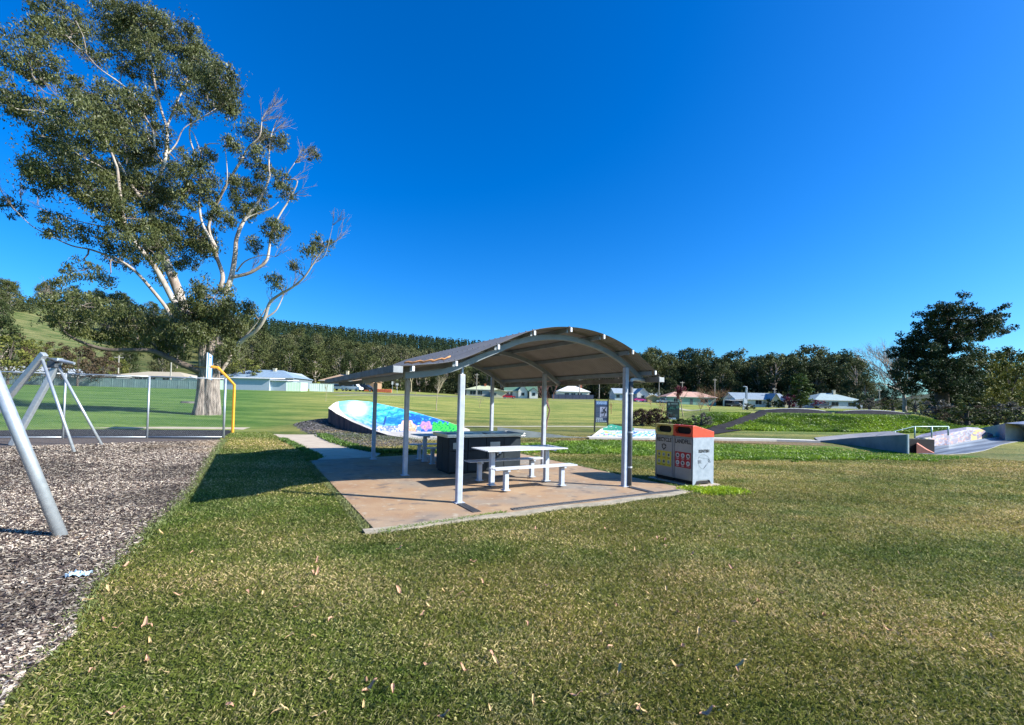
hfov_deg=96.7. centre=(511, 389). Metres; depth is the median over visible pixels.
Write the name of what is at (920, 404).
garden shrub
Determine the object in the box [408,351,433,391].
gum tree
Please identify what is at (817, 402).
garden shrub
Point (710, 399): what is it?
bare shrub
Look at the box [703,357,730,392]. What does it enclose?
gum tree
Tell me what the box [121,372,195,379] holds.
house
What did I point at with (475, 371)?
gum tree
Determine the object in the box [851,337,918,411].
bare tree
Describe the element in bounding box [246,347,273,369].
gum tree
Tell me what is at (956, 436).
graffiti skate bank
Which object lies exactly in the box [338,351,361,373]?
gum tree
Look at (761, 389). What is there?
gum tree
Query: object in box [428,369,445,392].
gum tree
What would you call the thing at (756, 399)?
house
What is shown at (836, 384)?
gum tree
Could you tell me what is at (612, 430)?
skate bank
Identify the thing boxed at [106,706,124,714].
fallen leaf
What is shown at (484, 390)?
house
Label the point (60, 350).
shrub tree
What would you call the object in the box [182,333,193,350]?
gum tree
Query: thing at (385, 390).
barrier wall
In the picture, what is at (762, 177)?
sky
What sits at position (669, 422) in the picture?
hedge shrub
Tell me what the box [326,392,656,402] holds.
road
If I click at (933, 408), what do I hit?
shrub
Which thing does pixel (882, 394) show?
gum tree
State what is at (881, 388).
gum tree
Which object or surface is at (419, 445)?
park bench
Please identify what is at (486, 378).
gum tree
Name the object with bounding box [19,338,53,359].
shrub tree
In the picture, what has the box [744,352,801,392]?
gum tree
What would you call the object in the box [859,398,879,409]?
garden shrub
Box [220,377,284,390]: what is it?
corrugated shed
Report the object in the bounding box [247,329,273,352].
gum tree
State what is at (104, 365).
shrub tree
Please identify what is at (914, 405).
garden shrub
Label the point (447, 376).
gum tree
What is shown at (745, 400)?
totem marker
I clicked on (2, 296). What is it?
gum tree
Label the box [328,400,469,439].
skate bowl
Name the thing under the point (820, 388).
gum tree
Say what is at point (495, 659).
fallen leaf
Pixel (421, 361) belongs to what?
bark strip
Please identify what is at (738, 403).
parked truck
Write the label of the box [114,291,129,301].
gum tree
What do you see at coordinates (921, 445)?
pink bank
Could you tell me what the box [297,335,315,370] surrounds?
gum tree
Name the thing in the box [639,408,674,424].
hedge shrub
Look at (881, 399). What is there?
garden shrub
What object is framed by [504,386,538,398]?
house
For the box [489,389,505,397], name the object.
house
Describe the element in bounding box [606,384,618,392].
gum tree
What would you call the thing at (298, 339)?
gum tree
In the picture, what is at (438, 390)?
young tree
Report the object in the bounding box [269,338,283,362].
gum tree
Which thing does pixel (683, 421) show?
hedge shrub
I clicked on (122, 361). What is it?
shrub tree
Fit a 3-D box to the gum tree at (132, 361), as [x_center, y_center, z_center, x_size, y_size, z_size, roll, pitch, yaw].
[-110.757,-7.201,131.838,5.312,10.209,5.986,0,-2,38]
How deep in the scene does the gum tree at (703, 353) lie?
207.86 m
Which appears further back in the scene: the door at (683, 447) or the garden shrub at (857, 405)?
the garden shrub at (857, 405)
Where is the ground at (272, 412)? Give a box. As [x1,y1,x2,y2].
[0,302,1023,724]
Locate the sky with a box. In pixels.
[0,0,1023,399]
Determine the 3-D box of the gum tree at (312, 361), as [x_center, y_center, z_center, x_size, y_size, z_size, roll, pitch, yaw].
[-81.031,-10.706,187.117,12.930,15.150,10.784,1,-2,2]
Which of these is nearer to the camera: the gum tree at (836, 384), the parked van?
the parked van
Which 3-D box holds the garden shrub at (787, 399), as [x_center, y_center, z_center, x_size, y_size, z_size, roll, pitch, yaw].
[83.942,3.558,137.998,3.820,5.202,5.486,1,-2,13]
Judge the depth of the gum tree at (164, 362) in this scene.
159.14 m
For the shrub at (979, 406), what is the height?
2.052 m
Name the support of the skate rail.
on the ramp at (892, 441)
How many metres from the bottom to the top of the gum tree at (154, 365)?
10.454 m
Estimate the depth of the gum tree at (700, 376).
187.42 m
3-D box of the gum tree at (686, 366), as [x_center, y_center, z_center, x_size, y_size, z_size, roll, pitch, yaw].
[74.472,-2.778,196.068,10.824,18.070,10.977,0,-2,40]
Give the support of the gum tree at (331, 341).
on the ground at (272, 412)
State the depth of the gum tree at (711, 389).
178.81 m
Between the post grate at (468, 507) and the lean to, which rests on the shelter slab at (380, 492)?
the post grate at (468, 507)
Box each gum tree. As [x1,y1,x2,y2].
[0,0,351,414]
[0,280,25,306]
[0,289,10,306]
[0,299,11,315]
[0,309,28,368]
[32,281,59,301]
[63,285,82,302]
[93,288,107,296]
[98,320,113,330]
[113,343,137,364]
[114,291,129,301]
[116,352,142,372]
[143,301,159,311]
[145,349,175,371]
[148,304,160,315]
[151,350,175,371]
[157,303,175,320]
[171,344,187,367]
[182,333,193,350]
[222,343,251,372]
[238,338,263,363]
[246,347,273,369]
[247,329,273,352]
[249,343,272,368]
[255,324,270,341]
[265,333,276,352]
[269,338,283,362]
[272,333,302,361]
[273,337,300,367]
[273,345,304,373]
[290,328,311,344]
[294,335,303,360]
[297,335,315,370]
[299,344,332,381]
[301,346,328,368]
[310,332,321,340]
[312,334,325,348]
[318,334,350,363]
[321,345,342,369]
[326,340,352,373]
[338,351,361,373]
[341,336,349,346]
[344,340,366,358]
[351,347,365,372]
[352,348,383,371]
[361,354,383,370]
[362,344,371,349]
[366,342,381,351]
[368,345,398,385]
[386,343,396,349]
[387,345,411,385]
[390,357,404,389]
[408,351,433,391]
[419,348,439,382]
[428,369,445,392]
[438,372,454,392]
[452,366,473,385]
[468,367,478,384]
[471,368,480,382]
[475,370,488,384]
[477,372,496,385]
[570,379,596,387]
[590,378,606,398]
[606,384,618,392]
[610,377,622,387]
[634,383,643,387]
[642,346,670,389]
[642,352,662,385]
[642,382,654,390]
[644,347,676,388]
[654,352,676,387]
[655,355,684,383]
[656,364,685,389]
[663,360,695,387]
[663,378,678,390]
[675,347,695,369]
[676,362,697,389]
[681,355,716,392]
[683,353,714,384]
[684,347,725,374]
[692,383,707,392]
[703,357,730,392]
[707,377,720,393]
[709,362,740,392]
[719,347,751,387]
[720,360,749,389]
[729,381,744,392]
[730,361,754,391]
[734,354,777,390]
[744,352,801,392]
[744,366,770,392]
[754,351,787,391]
[755,385,763,392]
[770,353,803,389]
[774,355,814,393]
[784,344,840,364]
[787,355,826,385]
[802,357,834,393]
[809,352,836,371]
[812,383,836,393]
[818,354,852,388]
[819,362,851,393]
[832,358,886,394]
[834,352,868,393]
[836,348,873,385]
[839,380,857,393]
[852,380,877,398]
[869,382,888,400]
[876,388,890,406]
[883,385,900,407]
[905,382,923,399]
[981,346,1023,392]
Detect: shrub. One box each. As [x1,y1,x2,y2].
[633,408,655,425]
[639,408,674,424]
[659,418,680,424]
[672,418,692,424]
[692,413,712,425]
[696,387,731,410]
[739,403,755,409]
[762,398,775,407]
[775,400,783,407]
[781,394,796,407]
[810,399,823,407]
[850,399,866,408]
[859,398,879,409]
[875,399,901,410]
[877,397,892,409]
[894,398,927,411]
[915,399,954,419]
[918,398,931,410]
[923,394,977,420]
[930,406,999,425]
[932,406,963,421]
[942,397,999,423]
[963,405,1007,424]
[974,401,1023,423]
[978,409,1023,425]
[1002,405,1023,422]
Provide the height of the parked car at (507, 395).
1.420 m
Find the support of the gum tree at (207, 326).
on the ground at (272, 412)
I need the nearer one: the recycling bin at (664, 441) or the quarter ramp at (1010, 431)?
the recycling bin at (664, 441)
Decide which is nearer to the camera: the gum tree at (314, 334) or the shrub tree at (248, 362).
the shrub tree at (248, 362)
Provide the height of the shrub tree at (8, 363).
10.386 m
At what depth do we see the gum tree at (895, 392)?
146.94 m
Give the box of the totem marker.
[742,386,747,409]
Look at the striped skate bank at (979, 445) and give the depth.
20.86 m
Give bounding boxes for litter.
[65,569,92,577]
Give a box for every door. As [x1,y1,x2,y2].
[656,436,672,475]
[674,437,692,479]
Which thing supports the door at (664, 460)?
in the recycling bin at (664, 441)
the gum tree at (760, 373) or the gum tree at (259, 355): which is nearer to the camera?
the gum tree at (259, 355)
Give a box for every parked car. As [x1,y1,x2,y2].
[334,384,343,390]
[360,385,372,391]
[502,394,514,398]
[633,398,645,401]
[814,404,831,408]
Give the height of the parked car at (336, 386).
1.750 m
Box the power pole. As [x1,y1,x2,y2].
[170,362,171,379]
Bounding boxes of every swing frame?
[0,352,102,451]
[0,370,67,536]
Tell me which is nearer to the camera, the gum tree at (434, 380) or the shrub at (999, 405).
the shrub at (999, 405)
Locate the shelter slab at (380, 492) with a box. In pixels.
[310,453,692,527]
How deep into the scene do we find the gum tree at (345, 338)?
292.94 m
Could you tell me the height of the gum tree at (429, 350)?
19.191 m
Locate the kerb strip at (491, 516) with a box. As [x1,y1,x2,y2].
[362,488,687,533]
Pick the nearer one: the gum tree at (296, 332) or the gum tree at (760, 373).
the gum tree at (760, 373)
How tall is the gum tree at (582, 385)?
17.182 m
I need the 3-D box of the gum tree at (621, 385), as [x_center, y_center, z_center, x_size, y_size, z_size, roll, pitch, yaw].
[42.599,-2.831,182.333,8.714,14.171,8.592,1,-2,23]
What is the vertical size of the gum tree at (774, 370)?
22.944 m
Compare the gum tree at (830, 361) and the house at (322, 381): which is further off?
the gum tree at (830, 361)
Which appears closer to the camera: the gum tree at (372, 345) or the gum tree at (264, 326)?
the gum tree at (264, 326)
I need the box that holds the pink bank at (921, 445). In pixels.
[909,438,934,452]
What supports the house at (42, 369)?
on the ground at (272, 412)
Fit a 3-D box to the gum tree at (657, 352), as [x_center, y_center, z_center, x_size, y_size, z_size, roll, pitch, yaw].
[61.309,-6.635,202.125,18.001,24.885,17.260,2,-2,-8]
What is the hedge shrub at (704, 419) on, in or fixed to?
on the ground at (272, 412)
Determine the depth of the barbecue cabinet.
10.56 m
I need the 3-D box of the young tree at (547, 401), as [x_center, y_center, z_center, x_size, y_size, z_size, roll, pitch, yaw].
[1.851,0.713,27.834,1.272,3.695,2.025,1,-2,0]
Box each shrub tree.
[0,332,36,365]
[0,333,45,384]
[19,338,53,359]
[32,360,67,376]
[41,341,68,357]
[46,348,84,368]
[47,345,107,385]
[64,345,113,370]
[86,355,121,377]
[95,356,130,374]
[224,358,262,376]
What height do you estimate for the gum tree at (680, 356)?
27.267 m
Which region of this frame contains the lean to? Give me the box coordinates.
[270,380,298,390]
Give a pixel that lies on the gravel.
(325, 427)
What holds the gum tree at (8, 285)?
on the ground at (272, 412)
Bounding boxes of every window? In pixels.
[470,390,475,394]
[755,400,761,404]
[831,402,838,405]
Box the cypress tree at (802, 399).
[786,373,814,407]
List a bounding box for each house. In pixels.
[0,366,43,375]
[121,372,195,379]
[220,368,311,388]
[318,371,382,388]
[466,384,496,396]
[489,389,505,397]
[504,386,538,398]
[555,385,589,394]
[608,388,649,401]
[657,392,716,405]
[722,391,792,407]
[795,390,861,408]
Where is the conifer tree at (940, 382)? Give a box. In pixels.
[883,290,1019,411]
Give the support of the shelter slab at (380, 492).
on the ground at (272, 412)
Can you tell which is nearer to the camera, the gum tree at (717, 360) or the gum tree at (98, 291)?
the gum tree at (717, 360)
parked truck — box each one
[656,398,672,402]
[726,401,742,406]
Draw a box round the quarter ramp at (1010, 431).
[980,421,1023,440]
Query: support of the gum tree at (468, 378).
on the ground at (272, 412)
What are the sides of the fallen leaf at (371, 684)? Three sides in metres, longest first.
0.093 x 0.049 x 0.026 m
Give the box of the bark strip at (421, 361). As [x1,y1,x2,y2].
[404,355,450,363]
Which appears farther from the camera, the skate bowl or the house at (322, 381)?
the house at (322, 381)
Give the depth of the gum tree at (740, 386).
175.08 m
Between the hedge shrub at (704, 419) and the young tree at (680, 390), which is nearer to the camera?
the hedge shrub at (704, 419)
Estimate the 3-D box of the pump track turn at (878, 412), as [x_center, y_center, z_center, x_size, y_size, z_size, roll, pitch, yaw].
[33.206,2.151,41.578,11.467,0.638,5.200,1,-2,0]
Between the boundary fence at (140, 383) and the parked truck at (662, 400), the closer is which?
the boundary fence at (140, 383)
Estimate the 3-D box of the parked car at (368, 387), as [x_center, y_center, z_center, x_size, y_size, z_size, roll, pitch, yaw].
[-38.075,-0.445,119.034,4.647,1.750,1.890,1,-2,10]
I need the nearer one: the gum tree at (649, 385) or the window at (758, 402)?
the window at (758, 402)
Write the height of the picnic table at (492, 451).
0.705 m
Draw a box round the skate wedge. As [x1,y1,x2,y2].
[497,427,588,437]
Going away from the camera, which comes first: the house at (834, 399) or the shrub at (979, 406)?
the shrub at (979, 406)
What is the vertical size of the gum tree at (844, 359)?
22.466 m
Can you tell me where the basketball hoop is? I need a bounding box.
[193,353,235,432]
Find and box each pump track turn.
[755,408,832,413]
[836,410,911,414]
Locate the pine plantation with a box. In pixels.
[231,313,480,353]
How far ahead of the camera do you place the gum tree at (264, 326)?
272.83 m
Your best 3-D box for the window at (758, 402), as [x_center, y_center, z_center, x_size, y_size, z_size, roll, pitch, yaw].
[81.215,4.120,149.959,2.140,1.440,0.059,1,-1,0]
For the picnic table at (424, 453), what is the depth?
11.96 m
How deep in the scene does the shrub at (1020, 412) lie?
42.03 m
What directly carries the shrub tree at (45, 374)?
on the ground at (272, 412)
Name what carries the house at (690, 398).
on the ground at (272, 412)
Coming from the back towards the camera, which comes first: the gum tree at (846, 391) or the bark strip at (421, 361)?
the gum tree at (846, 391)
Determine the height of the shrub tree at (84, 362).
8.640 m
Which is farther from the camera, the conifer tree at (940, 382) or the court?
the conifer tree at (940, 382)
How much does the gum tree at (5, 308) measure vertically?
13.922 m
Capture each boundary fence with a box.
[4,375,196,388]
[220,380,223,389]
[286,382,307,390]
[309,383,333,391]
[552,394,593,398]
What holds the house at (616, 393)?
on the ground at (272, 412)
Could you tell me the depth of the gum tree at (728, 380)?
180.33 m
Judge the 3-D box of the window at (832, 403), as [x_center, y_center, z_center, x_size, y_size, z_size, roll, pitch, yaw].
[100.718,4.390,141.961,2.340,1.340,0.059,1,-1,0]
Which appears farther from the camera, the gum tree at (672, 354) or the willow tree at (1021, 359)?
the gum tree at (672, 354)
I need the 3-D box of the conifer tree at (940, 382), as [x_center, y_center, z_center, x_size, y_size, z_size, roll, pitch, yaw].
[51.638,-4.119,53.702,18.865,13.915,9.240,2,-2,-10]
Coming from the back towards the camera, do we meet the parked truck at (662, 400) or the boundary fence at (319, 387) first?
the parked truck at (662, 400)
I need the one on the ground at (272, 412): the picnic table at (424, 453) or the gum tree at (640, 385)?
the gum tree at (640, 385)
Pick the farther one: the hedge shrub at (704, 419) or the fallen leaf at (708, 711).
the hedge shrub at (704, 419)
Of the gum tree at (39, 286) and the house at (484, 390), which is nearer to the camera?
the house at (484, 390)
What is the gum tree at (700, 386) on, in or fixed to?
on the ground at (272, 412)
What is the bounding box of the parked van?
[343,384,362,390]
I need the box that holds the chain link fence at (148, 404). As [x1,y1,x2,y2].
[0,371,226,438]
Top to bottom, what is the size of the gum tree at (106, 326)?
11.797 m
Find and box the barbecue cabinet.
[433,431,524,473]
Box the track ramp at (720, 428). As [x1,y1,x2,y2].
[707,413,767,433]
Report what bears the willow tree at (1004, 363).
on the ground at (272, 412)
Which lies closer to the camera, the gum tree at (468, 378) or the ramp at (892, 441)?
the ramp at (892, 441)
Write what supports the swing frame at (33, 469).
on the mulch bed
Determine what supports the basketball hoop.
on the ground at (272, 412)
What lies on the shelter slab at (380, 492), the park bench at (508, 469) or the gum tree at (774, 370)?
the park bench at (508, 469)
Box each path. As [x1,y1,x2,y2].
[105,427,380,459]
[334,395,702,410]
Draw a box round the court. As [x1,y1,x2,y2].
[0,429,230,438]
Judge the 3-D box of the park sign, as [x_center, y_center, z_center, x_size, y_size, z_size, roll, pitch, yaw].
[5.339,1.553,27.200,0.870,1.960,0.071,1,-2,-4]
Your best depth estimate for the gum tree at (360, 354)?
189.32 m
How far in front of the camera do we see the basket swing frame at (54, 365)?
13.91 m
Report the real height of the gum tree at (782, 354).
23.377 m
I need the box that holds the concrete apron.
[588,436,819,442]
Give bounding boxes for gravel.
[293,418,422,446]
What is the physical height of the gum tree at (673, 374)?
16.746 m
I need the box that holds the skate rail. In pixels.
[876,426,948,437]
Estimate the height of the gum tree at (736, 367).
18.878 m
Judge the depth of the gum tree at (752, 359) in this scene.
189.35 m
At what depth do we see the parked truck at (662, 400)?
151.23 m
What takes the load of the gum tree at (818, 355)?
on the ground at (272, 412)
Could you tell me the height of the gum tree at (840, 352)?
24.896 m
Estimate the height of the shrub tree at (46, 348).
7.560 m
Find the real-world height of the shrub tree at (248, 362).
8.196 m
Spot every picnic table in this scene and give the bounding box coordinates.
[411,433,435,461]
[471,445,567,485]
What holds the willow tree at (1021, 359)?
on the ground at (272, 412)
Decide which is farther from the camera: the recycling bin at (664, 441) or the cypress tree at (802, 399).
the cypress tree at (802, 399)
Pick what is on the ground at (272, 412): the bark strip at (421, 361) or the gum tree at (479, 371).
the gum tree at (479, 371)
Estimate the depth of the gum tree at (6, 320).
109.29 m
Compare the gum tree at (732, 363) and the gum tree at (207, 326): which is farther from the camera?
the gum tree at (732, 363)
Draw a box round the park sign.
[594,399,608,431]
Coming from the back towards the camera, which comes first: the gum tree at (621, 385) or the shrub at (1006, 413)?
the gum tree at (621, 385)
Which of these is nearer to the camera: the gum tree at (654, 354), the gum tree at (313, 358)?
the gum tree at (313, 358)
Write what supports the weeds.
on the ground at (272, 412)
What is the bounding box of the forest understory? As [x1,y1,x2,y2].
[0,294,877,408]
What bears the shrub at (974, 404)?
on the ground at (272, 412)
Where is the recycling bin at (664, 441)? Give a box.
[655,423,674,479]
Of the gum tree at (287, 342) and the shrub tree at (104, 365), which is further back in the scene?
the gum tree at (287, 342)
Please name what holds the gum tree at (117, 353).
on the ground at (272, 412)
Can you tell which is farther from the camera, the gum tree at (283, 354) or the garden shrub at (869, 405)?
the gum tree at (283, 354)
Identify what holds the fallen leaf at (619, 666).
on the ground at (272, 412)
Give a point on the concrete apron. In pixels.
(719, 439)
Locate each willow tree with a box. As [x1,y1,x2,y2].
[925,356,1010,410]
[967,350,1023,405]
[973,381,1023,416]
[984,360,1023,408]
[995,353,1023,404]
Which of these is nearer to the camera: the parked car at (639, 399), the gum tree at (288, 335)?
the parked car at (639, 399)
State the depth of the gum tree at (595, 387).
183.64 m
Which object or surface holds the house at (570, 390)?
on the ground at (272, 412)
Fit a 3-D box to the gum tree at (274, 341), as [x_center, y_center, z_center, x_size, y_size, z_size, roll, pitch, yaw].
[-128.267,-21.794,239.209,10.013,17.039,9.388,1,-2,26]
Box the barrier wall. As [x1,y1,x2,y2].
[364,389,391,392]
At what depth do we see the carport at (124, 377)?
100.06 m
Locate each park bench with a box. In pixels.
[408,443,436,458]
[421,447,436,463]
[464,457,542,480]
[489,463,576,490]
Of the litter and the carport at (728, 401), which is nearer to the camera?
the litter
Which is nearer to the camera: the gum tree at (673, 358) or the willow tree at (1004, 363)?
the willow tree at (1004, 363)
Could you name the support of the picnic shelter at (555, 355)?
on the shelter slab at (380, 492)
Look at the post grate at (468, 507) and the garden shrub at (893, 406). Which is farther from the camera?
the garden shrub at (893, 406)
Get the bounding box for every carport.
[85,375,130,378]
[724,400,742,406]
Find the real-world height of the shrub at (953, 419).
2.223 m
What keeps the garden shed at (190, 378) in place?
on the ground at (272, 412)
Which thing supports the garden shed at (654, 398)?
on the ground at (272, 412)
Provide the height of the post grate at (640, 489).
0.018 m
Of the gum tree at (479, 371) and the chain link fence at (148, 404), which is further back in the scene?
the gum tree at (479, 371)
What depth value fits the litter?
4.09 m
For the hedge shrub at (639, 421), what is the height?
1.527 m
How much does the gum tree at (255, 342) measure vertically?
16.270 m
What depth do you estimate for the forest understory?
183.88 m
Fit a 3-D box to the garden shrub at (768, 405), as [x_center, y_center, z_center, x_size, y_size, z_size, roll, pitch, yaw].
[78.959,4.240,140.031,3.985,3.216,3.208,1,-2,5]
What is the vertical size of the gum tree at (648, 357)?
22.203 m
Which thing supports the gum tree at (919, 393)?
on the ground at (272, 412)
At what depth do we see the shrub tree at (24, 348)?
112.87 m
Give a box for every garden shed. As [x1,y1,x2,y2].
[38,368,93,376]
[182,376,196,380]
[645,395,658,402]
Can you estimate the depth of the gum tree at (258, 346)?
172.43 m
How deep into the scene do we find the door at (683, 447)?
9.65 m
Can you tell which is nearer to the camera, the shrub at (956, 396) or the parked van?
the shrub at (956, 396)
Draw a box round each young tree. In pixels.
[434,375,445,410]
[533,381,551,428]
[674,385,688,415]
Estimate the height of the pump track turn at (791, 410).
0.655 m
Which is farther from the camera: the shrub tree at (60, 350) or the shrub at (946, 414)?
the shrub tree at (60, 350)
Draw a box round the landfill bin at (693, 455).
[673,424,713,484]
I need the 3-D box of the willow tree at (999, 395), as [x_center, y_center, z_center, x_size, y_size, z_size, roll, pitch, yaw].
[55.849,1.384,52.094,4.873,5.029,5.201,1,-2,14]
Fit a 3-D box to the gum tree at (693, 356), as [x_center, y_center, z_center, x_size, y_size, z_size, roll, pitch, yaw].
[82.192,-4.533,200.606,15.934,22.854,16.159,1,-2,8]
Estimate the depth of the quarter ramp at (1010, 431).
25.94 m
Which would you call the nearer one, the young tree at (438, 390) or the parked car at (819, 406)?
the young tree at (438, 390)
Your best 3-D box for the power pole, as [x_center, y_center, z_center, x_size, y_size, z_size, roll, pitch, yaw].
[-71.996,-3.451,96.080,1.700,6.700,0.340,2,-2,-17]
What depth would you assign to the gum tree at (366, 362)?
172.37 m
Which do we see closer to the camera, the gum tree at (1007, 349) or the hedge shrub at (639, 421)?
the hedge shrub at (639, 421)
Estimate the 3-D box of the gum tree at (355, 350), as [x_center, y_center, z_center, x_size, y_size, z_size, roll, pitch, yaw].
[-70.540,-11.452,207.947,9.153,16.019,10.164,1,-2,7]
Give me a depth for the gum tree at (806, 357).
181.08 m
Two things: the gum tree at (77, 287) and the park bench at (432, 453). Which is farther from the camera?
the gum tree at (77, 287)
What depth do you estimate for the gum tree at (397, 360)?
182.67 m
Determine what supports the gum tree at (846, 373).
on the ground at (272, 412)
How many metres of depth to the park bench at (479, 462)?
9.49 m
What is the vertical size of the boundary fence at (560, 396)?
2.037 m
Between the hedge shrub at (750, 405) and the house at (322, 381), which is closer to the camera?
the hedge shrub at (750, 405)
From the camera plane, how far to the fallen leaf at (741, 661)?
2.92 m
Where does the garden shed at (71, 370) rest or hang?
on the ground at (272, 412)
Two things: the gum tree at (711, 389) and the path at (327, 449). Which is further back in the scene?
the gum tree at (711, 389)
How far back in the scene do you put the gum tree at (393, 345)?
295.17 m
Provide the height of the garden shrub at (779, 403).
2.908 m
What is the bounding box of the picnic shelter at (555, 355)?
[325,326,663,503]
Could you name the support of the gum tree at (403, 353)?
on the ground at (272, 412)
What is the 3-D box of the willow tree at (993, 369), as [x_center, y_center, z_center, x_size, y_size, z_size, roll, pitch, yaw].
[59.821,-0.360,60.231,7.770,9.184,7.280,1,-2,13]
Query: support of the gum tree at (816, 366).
on the ground at (272, 412)
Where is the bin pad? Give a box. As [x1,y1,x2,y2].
[648,477,719,485]
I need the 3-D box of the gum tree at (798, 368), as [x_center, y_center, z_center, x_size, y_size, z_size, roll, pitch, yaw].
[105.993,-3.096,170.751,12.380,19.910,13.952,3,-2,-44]
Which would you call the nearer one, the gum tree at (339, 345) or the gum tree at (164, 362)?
the gum tree at (164, 362)
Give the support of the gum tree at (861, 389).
on the ground at (272, 412)
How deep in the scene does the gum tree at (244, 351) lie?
156.90 m
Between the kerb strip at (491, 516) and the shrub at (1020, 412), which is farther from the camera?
the shrub at (1020, 412)
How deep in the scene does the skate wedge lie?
21.43 m
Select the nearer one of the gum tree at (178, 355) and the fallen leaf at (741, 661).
the fallen leaf at (741, 661)
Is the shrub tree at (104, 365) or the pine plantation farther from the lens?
the pine plantation
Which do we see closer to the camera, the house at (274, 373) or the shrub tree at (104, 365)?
the shrub tree at (104, 365)
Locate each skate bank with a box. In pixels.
[592,424,655,436]
[914,427,992,445]
[918,437,1023,454]
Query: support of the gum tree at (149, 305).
on the ground at (272, 412)
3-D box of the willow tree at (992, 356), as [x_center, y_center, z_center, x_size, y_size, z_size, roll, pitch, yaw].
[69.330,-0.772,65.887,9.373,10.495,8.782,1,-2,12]
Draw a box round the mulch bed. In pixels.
[0,436,218,689]
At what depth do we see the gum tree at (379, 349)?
187.84 m
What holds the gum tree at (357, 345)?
on the ground at (272, 412)
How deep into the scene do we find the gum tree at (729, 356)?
202.47 m
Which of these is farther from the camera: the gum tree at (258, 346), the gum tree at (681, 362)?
the gum tree at (681, 362)
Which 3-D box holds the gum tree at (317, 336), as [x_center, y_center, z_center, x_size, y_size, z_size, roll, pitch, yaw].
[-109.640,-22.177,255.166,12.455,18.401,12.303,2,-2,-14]
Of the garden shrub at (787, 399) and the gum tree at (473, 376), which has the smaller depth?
the garden shrub at (787, 399)
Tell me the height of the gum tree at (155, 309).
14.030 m
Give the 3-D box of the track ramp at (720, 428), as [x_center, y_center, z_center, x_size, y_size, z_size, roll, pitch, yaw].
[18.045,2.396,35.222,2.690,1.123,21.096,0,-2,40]
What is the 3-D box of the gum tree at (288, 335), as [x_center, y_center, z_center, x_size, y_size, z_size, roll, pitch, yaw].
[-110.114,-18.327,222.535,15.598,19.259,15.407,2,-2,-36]
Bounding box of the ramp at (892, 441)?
[814,431,908,453]
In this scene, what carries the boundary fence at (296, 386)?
on the ground at (272, 412)
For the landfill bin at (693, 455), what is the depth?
9.62 m
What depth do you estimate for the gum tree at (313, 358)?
167.28 m
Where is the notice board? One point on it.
(672, 408)
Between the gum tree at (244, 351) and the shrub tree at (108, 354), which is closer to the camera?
the shrub tree at (108, 354)
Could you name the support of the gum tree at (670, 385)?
on the ground at (272, 412)
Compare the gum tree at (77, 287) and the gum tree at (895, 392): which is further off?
the gum tree at (77, 287)
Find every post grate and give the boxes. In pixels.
[457,503,481,512]
[628,486,653,492]
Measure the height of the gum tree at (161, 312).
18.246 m
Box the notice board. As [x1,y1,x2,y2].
[666,402,679,419]
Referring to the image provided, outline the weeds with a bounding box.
[0,412,988,722]
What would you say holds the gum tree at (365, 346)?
on the ground at (272, 412)
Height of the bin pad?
0.030 m
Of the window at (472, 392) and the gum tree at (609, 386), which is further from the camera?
the gum tree at (609, 386)
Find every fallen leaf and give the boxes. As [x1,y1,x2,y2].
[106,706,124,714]
[141,616,147,626]
[362,678,376,690]
[492,654,498,664]
[617,661,622,674]
[699,705,714,714]
[736,658,746,665]
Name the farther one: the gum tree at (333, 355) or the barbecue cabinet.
the gum tree at (333, 355)
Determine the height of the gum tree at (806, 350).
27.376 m
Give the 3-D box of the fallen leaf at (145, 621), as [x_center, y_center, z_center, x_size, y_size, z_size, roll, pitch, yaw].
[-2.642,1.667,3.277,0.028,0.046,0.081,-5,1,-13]

